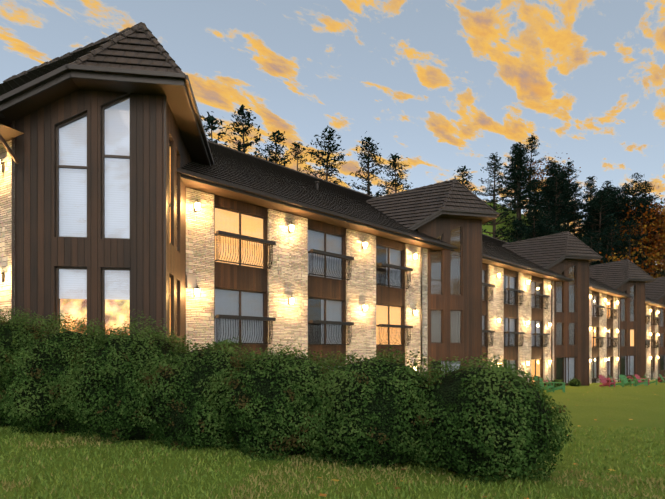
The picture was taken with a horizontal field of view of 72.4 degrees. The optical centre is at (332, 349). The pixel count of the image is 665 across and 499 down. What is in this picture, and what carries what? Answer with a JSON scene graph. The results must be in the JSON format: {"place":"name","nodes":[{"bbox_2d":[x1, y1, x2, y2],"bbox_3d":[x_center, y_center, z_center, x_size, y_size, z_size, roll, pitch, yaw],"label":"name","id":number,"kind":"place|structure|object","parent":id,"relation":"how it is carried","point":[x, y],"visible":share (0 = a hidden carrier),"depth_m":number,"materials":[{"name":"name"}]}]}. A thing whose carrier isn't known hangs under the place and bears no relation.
{"place":"outdoors","nodes":[
{"label":"outdoors","id":0,"kind":"place"},
{"bbox_2d":[0,202,664,498],"bbox_3d":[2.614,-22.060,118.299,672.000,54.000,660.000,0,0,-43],"label":"lawn ground","id":1,"kind":"structure","parent":0,"point":[642,405],"depth_m":7.03,"materials":[{"name":"green plant"}]},
{"bbox_2d":[0,306,575,484],"bbox_3d":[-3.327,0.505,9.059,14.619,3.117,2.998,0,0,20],"label":"cedar hedge","id":2,"kind":"object","parent":1,"relation":"on","point":[494,421],"visible":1,"depth_m":7.49,"materials":[{"name":"green plant"}]},
{"bbox_2d":[0,89,664,385],"bbox_3d":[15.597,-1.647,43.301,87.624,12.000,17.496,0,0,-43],"label":"hotel walls","id":3,"kind":"structure","parent":1,"relation":"on","point":[107,216],"depth_m":17.47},
{"bbox_2d":[0,22,664,308],"bbox_3d":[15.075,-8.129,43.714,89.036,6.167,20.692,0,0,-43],"label":"roof","id":4,"kind":"structure","parent":3,"relation":"on","point":[137,59],"depth_m":19.63,"materials":[{"name":"black tile"}]},
{"bbox_2d":[0,425,664,498],"bbox_3d":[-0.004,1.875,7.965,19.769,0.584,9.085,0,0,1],"label":"lawn grass","id":5,"kind":"structure","parent":1,"relation":"on","point":[241,496],"depth_m":6.40,"materials":[{"name":"green plant"}]},
{"bbox_2d":[200,104,525,241],"bbox_3d":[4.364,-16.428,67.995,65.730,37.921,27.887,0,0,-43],"label":"pine trees","id":6,"kind":"object","parent":1,"relation":"on","point":[209,119],"visible":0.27,"depth_m":55.45,"materials":[{"name":"green plant"}]},
{"bbox_2d":[318,392,664,498],"bbox_3d":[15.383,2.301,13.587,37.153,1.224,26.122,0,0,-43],"label":"fallen leaves","id":7,"kind":"object","parent":1,"relation":"on","point":[325,495],"visible":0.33,"depth_m":6.22,"materials":[{"name":"brown plant"}]},
{"bbox_2d":[498,135,664,277],"bbox_3d":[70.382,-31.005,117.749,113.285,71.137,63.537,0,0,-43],"label":"hillside trees","id":8,"kind":"object","parent":1,"relation":"on","point":[617,225],"visible":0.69,"depth_m":110.39,"materials":[{"name":"green plant"}]},
{"bbox_2d":[534,374,664,392],"bbox_3d":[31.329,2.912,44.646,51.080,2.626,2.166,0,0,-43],"label":"lawn chairs","id":9,"kind":"object","parent":1,"relation":"on","point":[625,382],"visible":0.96,"depth_m":37.43,"materials":[{"name":"green"}]},
{"bbox_2d":[543,376,664,389],"bbox_3d":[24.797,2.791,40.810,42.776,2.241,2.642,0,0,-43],"label":"shrubs","id":10,"kind":"object","parent":1,"relation":"on","point":[574,381],"visible":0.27,"depth_m":36.43,"materials":[{"name":"green plant"}]},
{"bbox_2d":[0,0,664,271],"label":"sky","id":11,"kind":"structure","parent":0,"point":[444,86],"materials":[{"name":"blue"}]}
]}

